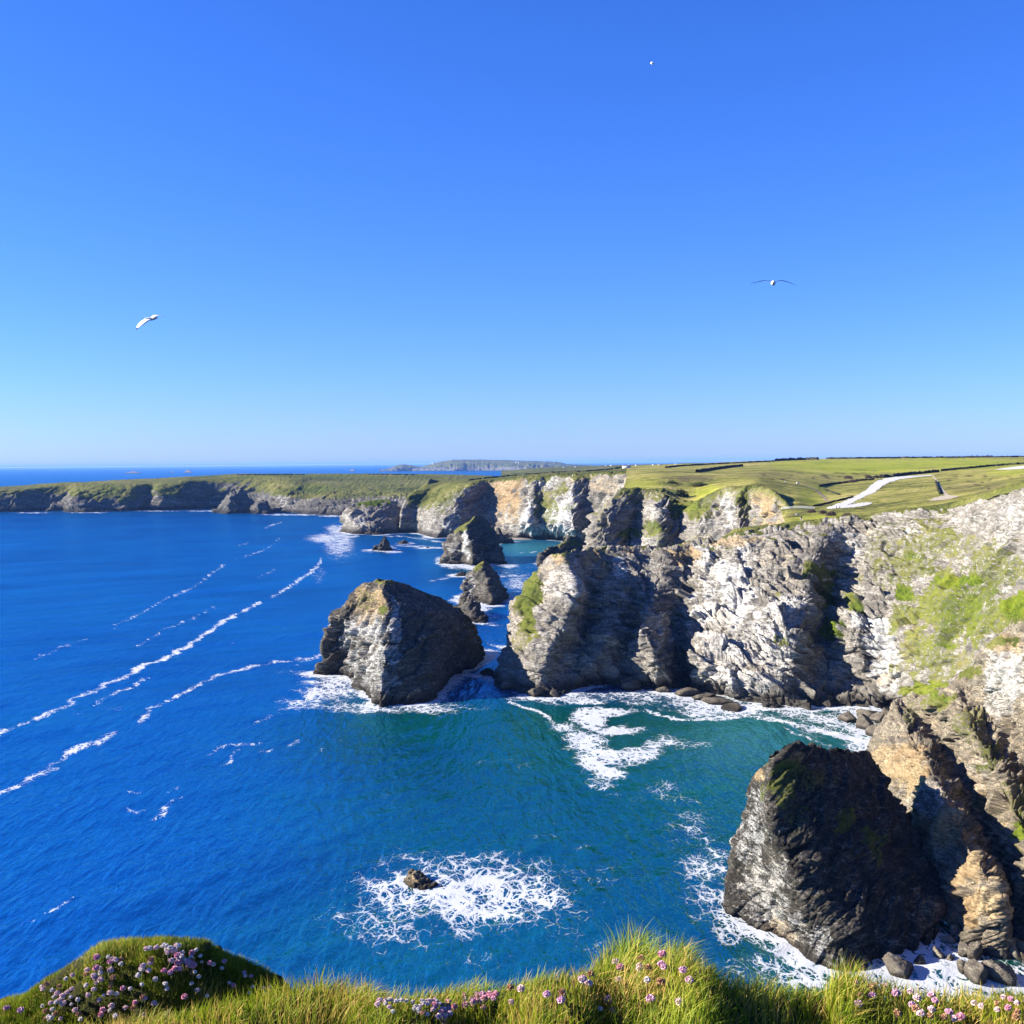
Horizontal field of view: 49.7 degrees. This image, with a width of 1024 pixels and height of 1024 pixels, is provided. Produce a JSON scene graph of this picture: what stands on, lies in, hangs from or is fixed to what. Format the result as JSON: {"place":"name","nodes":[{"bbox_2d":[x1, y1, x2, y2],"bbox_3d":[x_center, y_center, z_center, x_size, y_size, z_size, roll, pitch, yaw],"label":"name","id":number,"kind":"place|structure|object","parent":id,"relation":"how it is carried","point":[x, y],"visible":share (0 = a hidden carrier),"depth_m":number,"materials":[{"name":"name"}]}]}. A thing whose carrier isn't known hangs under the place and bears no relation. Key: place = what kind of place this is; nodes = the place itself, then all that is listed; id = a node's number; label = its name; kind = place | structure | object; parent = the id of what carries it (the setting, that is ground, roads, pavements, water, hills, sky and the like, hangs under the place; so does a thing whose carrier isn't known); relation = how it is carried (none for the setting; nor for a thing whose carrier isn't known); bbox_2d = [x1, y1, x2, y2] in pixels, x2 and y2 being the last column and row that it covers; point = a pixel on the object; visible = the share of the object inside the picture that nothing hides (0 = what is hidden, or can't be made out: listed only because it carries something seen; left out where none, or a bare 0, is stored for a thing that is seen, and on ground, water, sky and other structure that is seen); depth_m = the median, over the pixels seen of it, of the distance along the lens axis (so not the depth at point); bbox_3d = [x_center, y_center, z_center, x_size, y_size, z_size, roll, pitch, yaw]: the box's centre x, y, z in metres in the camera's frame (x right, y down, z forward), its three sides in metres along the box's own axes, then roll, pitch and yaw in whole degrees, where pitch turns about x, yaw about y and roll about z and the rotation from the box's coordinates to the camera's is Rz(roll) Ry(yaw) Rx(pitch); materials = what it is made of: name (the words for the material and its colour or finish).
{"place":"outdoors","nodes":[
{"label":"outdoors","id":0,"kind":"place"},
{"bbox_2d":[136,315,164,329],"bbox_3d":[-11.653,-6.135,35.703,0.941,0.507,0.312,-2,3,-22],"label":"gull","id":1,"kind":"object","parent":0,"point":[144,321],"visible":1,"depth_m":35.67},
{"bbox_2d":[0,473,492,514],"bbox_3d":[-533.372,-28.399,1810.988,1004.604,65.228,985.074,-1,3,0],"label":"cliff","id":2,"kind":"structure","parent":0,"point":[328,494],"depth_m":1766.42,"materials":[{"name":"stone"}]},
{"bbox_2d":[237,474,304,474],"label":"hedge","id":3,"kind":"object","parent":2,"relation":"on","point":[270,474],"visible":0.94,"depth_m":1947.53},
{"bbox_2d":[369,474,416,474],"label":"hedge","id":4,"kind":"object","parent":2,"relation":"on","point":[392,474],"visible":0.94,"depth_m":1994.06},
{"bbox_2d":[0,461,1023,1007],"bbox_3d":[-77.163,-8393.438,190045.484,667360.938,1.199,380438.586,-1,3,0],"label":"sea","id":5,"kind":"structure","parent":0,"point":[192,745],"depth_m":245.50,"materials":[{"name":"liquid"}]},
{"bbox_2d":[212,488,254,513],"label":"sea rock","id":6,"kind":"object","parent":5,"relation":"in","point":[237,502],"visible":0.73,"depth_m":1621.52,"materials":[{"name":"stone"}]},
{"bbox_2d":[248,500,274,513],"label":"sea rock","id":7,"kind":"object","parent":5,"relation":"in","point":[261,507],"visible":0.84,"depth_m":1602.79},
{"bbox_2d":[339,499,400,534],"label":"promontory","id":8,"kind":"structure","parent":5,"relation":"in","point":[377,517],"depth_m":1131.39,"materials":[{"name":"stone"}]},
{"bbox_2d":[372,536,391,550],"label":"sea rock","id":9,"kind":"object","parent":5,"relation":"in","point":[383,544],"visible":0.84,"depth_m":889.28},
{"bbox_2d":[313,578,484,706],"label":"sea stack","id":10,"kind":"object","parent":5,"relation":"in","point":[385,643],"visible":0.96,"depth_m":346.81,"materials":[{"name":"stone"}]},
{"bbox_2d":[403,868,442,889],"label":"sea rock","id":11,"kind":"object","parent":5,"relation":"in","point":[418,879],"visible":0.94,"depth_m":183.84,"materials":[{"name":"stone"}]},
{"bbox_2d":[453,595,488,622],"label":"sea rock","id":12,"kind":"object","parent":5,"relation":"in","point":[470,607],"visible":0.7,"depth_m":496.99,"materials":[{"name":"stone"}]},
{"bbox_2d":[438,515,506,565],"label":"sea stack","id":13,"kind":"object","parent":5,"relation":"in","point":[474,540],"visible":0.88,"depth_m":773.83,"materials":[{"name":"stone"}]},
{"bbox_2d":[458,561,508,605],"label":"sea stack","id":14,"kind":"object","parent":5,"relation":"in","point":[481,583],"visible":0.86,"depth_m":562.85,"materials":[{"name":"stone"}]},
{"bbox_2d":[477,668,493,675],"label":"sea rock","id":15,"kind":"object","parent":5,"relation":"in","point":[487,672],"visible":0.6,"depth_m":365.04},
{"bbox_2d":[379,459,597,470],"bbox_3d":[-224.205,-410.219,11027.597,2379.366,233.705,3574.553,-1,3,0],"label":"distant headland","id":16,"kind":"structure","parent":5,"relation":"in","point":[475,465],"depth_m":10206.24,"materials":[{"name":"stone"}]},
{"bbox_2d":[495,528,513,543],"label":"sea rock","id":17,"kind":"object","parent":5,"relation":"in","point":[504,539],"visible":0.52,"depth_m":963.42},
{"bbox_2d":[500,680,513,689],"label":"sea rock","id":18,"kind":"object","parent":5,"relation":"in","point":[506,684],"visible":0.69,"depth_m":340.66,"materials":[{"name":"stone"}]},
{"bbox_2d":[528,686,542,696],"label":"sea rock","id":19,"kind":"object","parent":5,"relation":"in","point":[536,692],"visible":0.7,"depth_m":329.65,"materials":[{"name":"stone"}]},
{"bbox_2d":[549,690,559,696],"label":"sea rock","id":20,"kind":"object","parent":5,"relation":"in","point":[553,693],"visible":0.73,"depth_m":328.93,"materials":[{"name":"stone"}]},
{"bbox_2d":[535,535,585,566],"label":"sea rock","id":21,"kind":"object","parent":5,"relation":"in","point":[568,544],"visible":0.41,"depth_m":762.34,"materials":[{"name":"stone"}]},
{"bbox_2d":[621,679,641,690],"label":"sea rock","id":22,"kind":"object","parent":5,"relation":"in","point":[633,684],"visible":0.84,"depth_m":339.24,"materials":[{"name":"stone"}]},
{"bbox_2d":[656,686,669,692],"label":"sea rock","id":23,"kind":"object","parent":5,"relation":"in","point":[664,689],"visible":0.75,"depth_m":333.97,"materials":[{"name":"stone"}]},
{"bbox_2d":[675,687,700,696],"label":"ledge rock","id":24,"kind":"object","parent":5,"relation":"in","point":[687,691],"visible":0.88,"depth_m":328.51,"materials":[{"name":"stone"}]},
{"bbox_2d":[692,693,715,699],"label":"ledge rock","id":25,"kind":"object","parent":5,"relation":"in","point":[698,697],"visible":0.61,"depth_m":324.23,"materials":[{"name":"stone"}]},
{"bbox_2d":[701,697,734,704],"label":"ledge rock","id":26,"kind":"object","parent":5,"relation":"in","point":[717,700],"visible":0.93,"depth_m":317.83,"materials":[{"name":"stone"}]},
{"bbox_2d":[721,703,741,711],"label":"ledge rock","id":27,"kind":"object","parent":5,"relation":"in","point":[732,707],"visible":1,"depth_m":312.13,"materials":[{"name":"stone"}]},
{"bbox_2d":[492,482,1023,709],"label":"headland","id":28,"kind":"structure","parent":5,"relation":"in","point":[881,610],"depth_m":338.46,"materials":[{"name":"stone"}]},
{"bbox_2d":[721,740,946,971],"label":"sea rock","id":29,"kind":"object","parent":5,"relation":"in","point":[828,860],"visible":0.94,"depth_m":164.95,"materials":[{"name":"black stone"}]},
{"bbox_2d":[837,711,856,721],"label":"boulder","id":30,"kind":"object","parent":5,"relation":"in","point":[848,716],"visible":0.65,"depth_m":295.20,"materials":[{"name":"stone"}]},
{"bbox_2d":[856,713,873,729],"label":"boulder","id":31,"kind":"object","parent":5,"relation":"in","point":[863,721],"visible":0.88,"depth_m":287.89,"materials":[{"name":"stone"}]},
{"bbox_2d":[856,709,877,716],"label":"boulder","id":32,"kind":"object","parent":5,"relation":"in","point":[868,713],"visible":0.55,"depth_m":299.49,"materials":[{"name":"stone"}]},
{"bbox_2d":[865,724,877,736],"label":"boulder","id":33,"kind":"object","parent":5,"relation":"in","point":[870,729],"visible":0.31,"depth_m":280.90,"materials":[{"name":"stone"}]},
{"bbox_2d":[869,711,883,723],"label":"boulder","id":34,"kind":"object","parent":5,"relation":"in","point":[877,717],"visible":0.66,"depth_m":293.54,"materials":[{"name":"stone"}]},
{"bbox_2d":[881,707,889,715],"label":"boulder","id":35,"kind":"object","parent":5,"relation":"in","point":[884,711],"visible":0.31,"depth_m":299.21,"materials":[{"name":"stone"}]},
{"bbox_2d":[882,952,913,978],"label":"boulder","id":36,"kind":"object","parent":5,"relation":"in","point":[898,966],"visible":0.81,"depth_m":149.79,"materials":[{"name":"stone"}]},
{"bbox_2d":[914,954,925,964],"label":"boulder","id":37,"kind":"object","parent":5,"relation":"in","point":[919,959],"visible":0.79,"depth_m":152.81,"materials":[{"name":"stone"}]},
{"bbox_2d":[932,946,944,958],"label":"boulder","id":38,"kind":"object","parent":5,"relation":"in","point":[937,953],"visible":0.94,"depth_m":154.66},
{"bbox_2d":[866,594,1023,963],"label":"cliff spur","id":39,"kind":"structure","parent":5,"relation":"in","point":[949,759],"depth_m":199.10,"materials":[{"name":"stone"}]},
{"bbox_2d":[980,940,1011,959],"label":"boulder","id":40,"kind":"object","parent":39,"relation":"on","point":[999,953],"visible":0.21,"depth_m":154.22,"materials":[{"name":"stone"}]},
{"bbox_2d":[1008,937,1019,958],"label":"boulder","id":41,"kind":"object","parent":39,"relation":"on","point":[1013,949],"visible":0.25,"depth_m":154.43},
{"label":"boulder","id":42,"kind":"object","parent":39,"relation":"on","visible":0},
{"bbox_2d":[949,924,960,935],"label":"boulder","id":43,"kind":"object","parent":42,"relation":"on","point":[954,930],"visible":1,"depth_m":161.58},
{"bbox_2d":[940,935,956,943],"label":"boulder","id":44,"kind":"object","parent":5,"relation":"in","point":[949,939],"visible":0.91,"depth_m":159.39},
{"bbox_2d":[944,954,954,960],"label":"boulder","id":45,"kind":"object","parent":5,"relation":"in","point":[949,957],"visible":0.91,"depth_m":153.89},
{"bbox_2d":[956,959,965,974],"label":"boulder","id":46,"kind":"object","parent":5,"relation":"in","point":[960,964],"visible":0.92,"depth_m":150.25,"materials":[{"name":"stone"}]},
{"bbox_2d":[958,941,967,956],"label":"boulder","id":47,"kind":"object","parent":5,"relation":"in","point":[962,948],"visible":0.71,"depth_m":155.16,"materials":[{"name":"stone"}]},
{"bbox_2d":[966,941,982,959],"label":"boulder","id":48,"kind":"object","parent":5,"relation":"in","point":[975,949],"visible":0.69,"depth_m":154.08,"materials":[{"name":"stone"}]},
{"bbox_2d":[963,958,987,984],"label":"boulder","id":49,"kind":"object","parent":5,"relation":"in","point":[975,970],"visible":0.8,"depth_m":147.33,"materials":[{"name":"stone"}]},
{"bbox_2d":[981,959,1016,986],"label":"boulder","id":50,"kind":"object","parent":5,"relation":"in","point":[1000,972],"visible":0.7,"depth_m":147.36,"materials":[{"name":"stone"}]},
{"bbox_2d":[0,0,1023,467],"label":"sky","id":51,"kind":"structure","parent":0,"point":[360,231],"materials":[{"name":"blue"}]},
{"bbox_2d":[398,467,636,543],"bbox_3d":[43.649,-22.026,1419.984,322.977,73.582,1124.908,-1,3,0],"label":"bay cliff","id":52,"kind":"structure","parent":0,"point":[552,506],"depth_m":1035.47,"materials":[{"name":"stone"}]},
{"bbox_2d":[469,468,618,480],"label":"hedge","id":53,"kind":"object","parent":52,"relation":"on","point":[542,473],"visible":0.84,"depth_m":1276.14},
{"bbox_2d":[512,537,562,539],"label":"beach","id":54,"kind":"structure","parent":0,"point":[522,538],"depth_m":1006.34,"materials":[{"name":"sand"}]},
{"bbox_2d":[57,915,1023,1023],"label":"cliff edge ground","id":55,"kind":"structure","parent":0,"point":[571,1011],"depth_m":3.93,"materials":[{"name":"plant"}]},
{"bbox_2d":[0,934,292,1023],"bbox_3d":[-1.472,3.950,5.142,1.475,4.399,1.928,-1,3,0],"label":"flowers","id":56,"kind":"object","parent":55,"relation":"on","point":[94,1008],"visible":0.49,"depth_m":4.37,"materials":[{"name":"green plant"}]},
{"bbox_2d":[190,976,267,1014],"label":"grass","id":57,"kind":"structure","parent":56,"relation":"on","point":[210,994],"depth_m":4.44,"materials":[{"name":"plant"}]},
{"bbox_2d":[507,984,513,1008],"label":"thrift flower","id":58,"kind":"object","parent":55,"relation":"on","point":[510,987],"visible":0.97,"depth_m":3.93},
{"bbox_2d":[516,985,524,996],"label":"thrift flower","id":59,"kind":"object","parent":55,"relation":"on","point":[520,988],"visible":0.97,"depth_m":3.87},
{"bbox_2d":[543,990,550,1009],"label":"thrift flower","id":60,"kind":"object","parent":55,"relation":"on","point":[547,993],"visible":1,"depth_m":3.64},
{"bbox_2d":[556,996,565,1018],"bbox_3d":[0.160,1.639,3.613,0.029,0.112,0.029,1,3,34],"label":"thrift flower","id":61,"kind":"object","parent":55,"relation":"on","point":[560,999],"visible":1,"depth_m":3.61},
{"bbox_2d":[558,988,566,1012],"bbox_3d":[0.167,1.630,3.651,0.030,0.113,0.032,-1,3,-9],"label":"thrift flower","id":62,"kind":"object","parent":55,"relation":"on","point":[562,991],"visible":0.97,"depth_m":3.64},
{"bbox_2d":[578,975,585,998],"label":"thrift flower","id":63,"kind":"object","parent":55,"relation":"on","point":[580,978],"visible":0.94,"depth_m":3.78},
{"bbox_2d":[584,979,592,994],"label":"thrift flower","id":64,"kind":"object","parent":55,"relation":"on","point":[589,982],"visible":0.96,"depth_m":3.82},
{"bbox_2d":[616,963,623,971],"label":"thrift flower","id":65,"kind":"object","parent":55,"relation":"on","point":[619,967],"visible":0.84,"depth_m":4.16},
{"bbox_2d":[643,963,651,989],"bbox_3d":[0.493,1.698,4.013,0.033,0.116,0.034,0,-1,30],"label":"thrift flower","id":66,"kind":"object","parent":55,"relation":"on","point":[648,966],"visible":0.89,"depth_m":4.01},
{"bbox_2d":[646,994,655,1015],"bbox_3d":[0.480,1.700,3.765,0.034,0.114,0.034,-6,5,30],"label":"thrift flower","id":67,"kind":"object","parent":55,"relation":"on","point":[650,997],"visible":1,"depth_m":3.76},
{"bbox_2d":[656,977,665,999],"bbox_3d":[0.521,1.665,3.814,0.034,0.114,0.035,-11,-5,31],"label":"thrift flower","id":68,"kind":"object","parent":55,"relation":"on","point":[660,980],"visible":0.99,"depth_m":3.81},
{"bbox_2d":[658,950,666,971],"bbox_3d":[0.553,1.670,4.068,0.035,0.114,0.032,-1,3,0],"label":"thrift flower","id":69,"kind":"object","parent":55,"relation":"on","point":[661,953],"visible":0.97,"depth_m":4.06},
{"bbox_2d":[674,997,683,1015],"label":"thrift flower","id":70,"kind":"object","parent":55,"relation":"on","point":[678,1000],"visible":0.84,"depth_m":3.67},
{"bbox_2d":[678,966,686,981],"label":"thrift flower","id":71,"kind":"object","parent":55,"relation":"on","point":[682,969],"visible":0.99,"depth_m":3.81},
{"bbox_2d":[685,975,693,989],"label":"thrift flower","id":72,"kind":"object","parent":55,"relation":"on","point":[689,979],"visible":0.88,"depth_m":3.75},
{"bbox_2d":[854,999,862,1020],"bbox_3d":[1.246,1.802,3.963,0.033,0.104,0.033,-4,1,-5],"label":"thrift flower","id":73,"kind":"object","parent":55,"relation":"on","point":[858,1003],"visible":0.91,"depth_m":3.96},
{"bbox_2d":[868,992,876,1013],"bbox_3d":[1.315,1.804,4.030,0.031,0.103,0.031,-1,-5,24],"label":"thrift flower","id":74,"kind":"object","parent":55,"relation":"on","point":[871,994],"visible":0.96,"depth_m":4.03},
{"bbox_2d":[891,988,900,1003],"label":"thrift flower","id":75,"kind":"object","parent":55,"relation":"on","point":[895,991],"visible":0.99,"depth_m":4.05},
{"bbox_2d":[893,1009,901,1023],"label":"thrift flower","id":76,"kind":"object","parent":55,"relation":"on","point":[897,1013],"visible":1,"depth_m":3.87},
{"bbox_2d":[911,1005,919,1023],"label":"thrift flower","id":77,"kind":"object","parent":55,"relation":"on","point":[915,1008],"visible":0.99,"depth_m":3.87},
{"bbox_2d":[913,994,920,1015],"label":"thrift flower","id":78,"kind":"object","parent":55,"relation":"on","point":[916,997],"visible":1,"depth_m":3.95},
{"bbox_2d":[916,1009,924,1023],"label":"thrift flower","id":79,"kind":"object","parent":55,"relation":"on","point":[919,1012],"visible":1,"depth_m":3.85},
{"bbox_2d":[927,991,935,1001],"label":"thrift flower","id":80,"kind":"object","parent":55,"relation":"on","point":[931,993],"visible":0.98,"depth_m":4.04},
{"bbox_2d":[927,1005,935,1023],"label":"thrift flower","id":81,"kind":"object","parent":55,"relation":"on","point":[931,1008],"visible":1,"depth_m":3.86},
{"bbox_2d":[931,997,938,1018],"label":"thrift flower","id":82,"kind":"object","parent":55,"relation":"on","point":[934,999],"visible":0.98,"depth_m":3.99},
{"bbox_2d":[944,1008,952,1021],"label":"thrift flower","id":83,"kind":"object","parent":55,"relation":"on","point":[948,1011],"visible":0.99,"depth_m":3.91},
{"bbox_2d":[950,1015,958,1023],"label":"thrift flower","id":84,"kind":"object","parent":55,"relation":"on","point":[953,1018],"visible":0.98,"depth_m":3.85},
{"bbox_2d":[956,1012,965,1022],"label":"thrift flower","id":85,"kind":"object","parent":55,"relation":"on","point":[960,1015],"visible":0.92,"depth_m":3.89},
{"bbox_2d":[1004,1004,1011,1021],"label":"thrift flower","id":86,"kind":"object","parent":55,"relation":"on","point":[1007,1007],"visible":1,"depth_m":3.79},
{"bbox_2d":[501,463,692,475],"bbox_3d":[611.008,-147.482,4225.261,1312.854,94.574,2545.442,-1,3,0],"label":"fields","id":87,"kind":"structure","parent":0,"point":[535,470],"depth_m":3222.19,"materials":[{"name":"plant"}]},
{"bbox_2d":[582,485,790,550],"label":"cove cliff","id":88,"kind":"structure","parent":0,"point":[629,517],"depth_m":560.67,"materials":[{"name":"stone"}]},
{"bbox_2d":[750,280,791,285],"bbox_3d":[7.776,-6.808,32.806,1.343,0.180,0.388,-1,3,-13],"label":"gull","id":89,"kind":"object","parent":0,"point":[773,283],"visible":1,"depth_m":32.76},
{"bbox_2d":[804,485,828,501],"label":"path","id":90,"kind":"structure","parent":0,"point":[823,496],"depth_m":559.12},
{"bbox_2d":[615,457,1023,522],"bbox_3d":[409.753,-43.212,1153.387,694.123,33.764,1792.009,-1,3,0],"label":"plateau","id":91,"kind":"structure","parent":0,"point":[913,492],"depth_m":637.01,"materials":[{"name":"plant"}]},
{"bbox_2d":[673,488,688,496],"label":"bush","id":92,"kind":"object","parent":91,"relation":"on","point":[680,492],"visible":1,"depth_m":592.01,"materials":[{"name":"green plant"}]},
{"bbox_2d":[689,482,707,486],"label":"bush","id":93,"kind":"object","parent":91,"relation":"on","point":[698,484],"visible":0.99,"depth_m":619.82,"materials":[{"name":"green plant"}]},
{"bbox_2d":[695,464,742,471],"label":"field wall","id":94,"kind":"structure","parent":91,"relation":"on","point":[714,468],"depth_m":874.33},
{"bbox_2d":[665,460,774,467],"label":"hedge","id":95,"kind":"object","parent":91,"relation":"on","point":[717,463],"visible":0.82,"depth_m":1213.92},
{"bbox_2d":[774,457,818,460],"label":"hedge","id":96,"kind":"object","parent":91,"relation":"on","point":[798,458],"visible":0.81,"depth_m":1352.39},
{"bbox_2d":[819,482,842,486],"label":"hedge","id":97,"kind":"object","parent":91,"relation":"on","point":[825,484],"visible":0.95,"depth_m":662.90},
{"bbox_2d":[824,510,837,515],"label":"bush","id":98,"kind":"object","parent":91,"relation":"on","point":[832,513],"visible":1,"depth_m":405.26,"materials":[{"name":"green plant"}]},
{"bbox_2d":[813,496,852,505],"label":"hedge","id":99,"kind":"object","parent":91,"relation":"on","point":[824,503],"visible":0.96,"depth_m":485.89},
{"bbox_2d":[843,478,873,482],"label":"hedge","id":100,"kind":"object","parent":91,"relation":"on","point":[865,479],"visible":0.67,"depth_m":700.05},
{"bbox_2d":[873,469,938,477],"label":"hedge","id":101,"kind":"object","parent":91,"relation":"on","point":[906,473],"visible":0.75,"depth_m":744.29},
{"bbox_2d":[826,455,1023,458],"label":"hedge","id":102,"kind":"object","parent":91,"relation":"on","point":[915,457],"visible":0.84,"depth_m":1364.15,"materials":[{"name":"plant"}]},
{"bbox_2d":[941,462,1023,470],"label":"hedge","id":103,"kind":"object","parent":91,"relation":"on","point":[979,466],"visible":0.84,"depth_m":821.49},
{"bbox_2d":[840,502,871,507],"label":"path","id":104,"kind":"structure","parent":0,"point":[856,505],"depth_m":453.27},
{"bbox_2d":[827,475,931,508],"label":"path","id":105,"kind":"structure","parent":0,"point":[875,486],"depth_m":568.83,"materials":[{"name":"gravel"}]},
{"bbox_2d":[932,475,947,494],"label":"path","id":106,"kind":"structure","parent":0,"point":[943,491],"depth_m":515.10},
{"bbox_2d":[929,495,957,500],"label":"path","id":107,"kind":"structure","parent":0,"point":[943,497],"depth_m":429.05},
{"bbox_2d":[996,466,1023,469],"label":"path","id":108,"kind":"structure","parent":0,"point":[1016,467],"depth_m":699.02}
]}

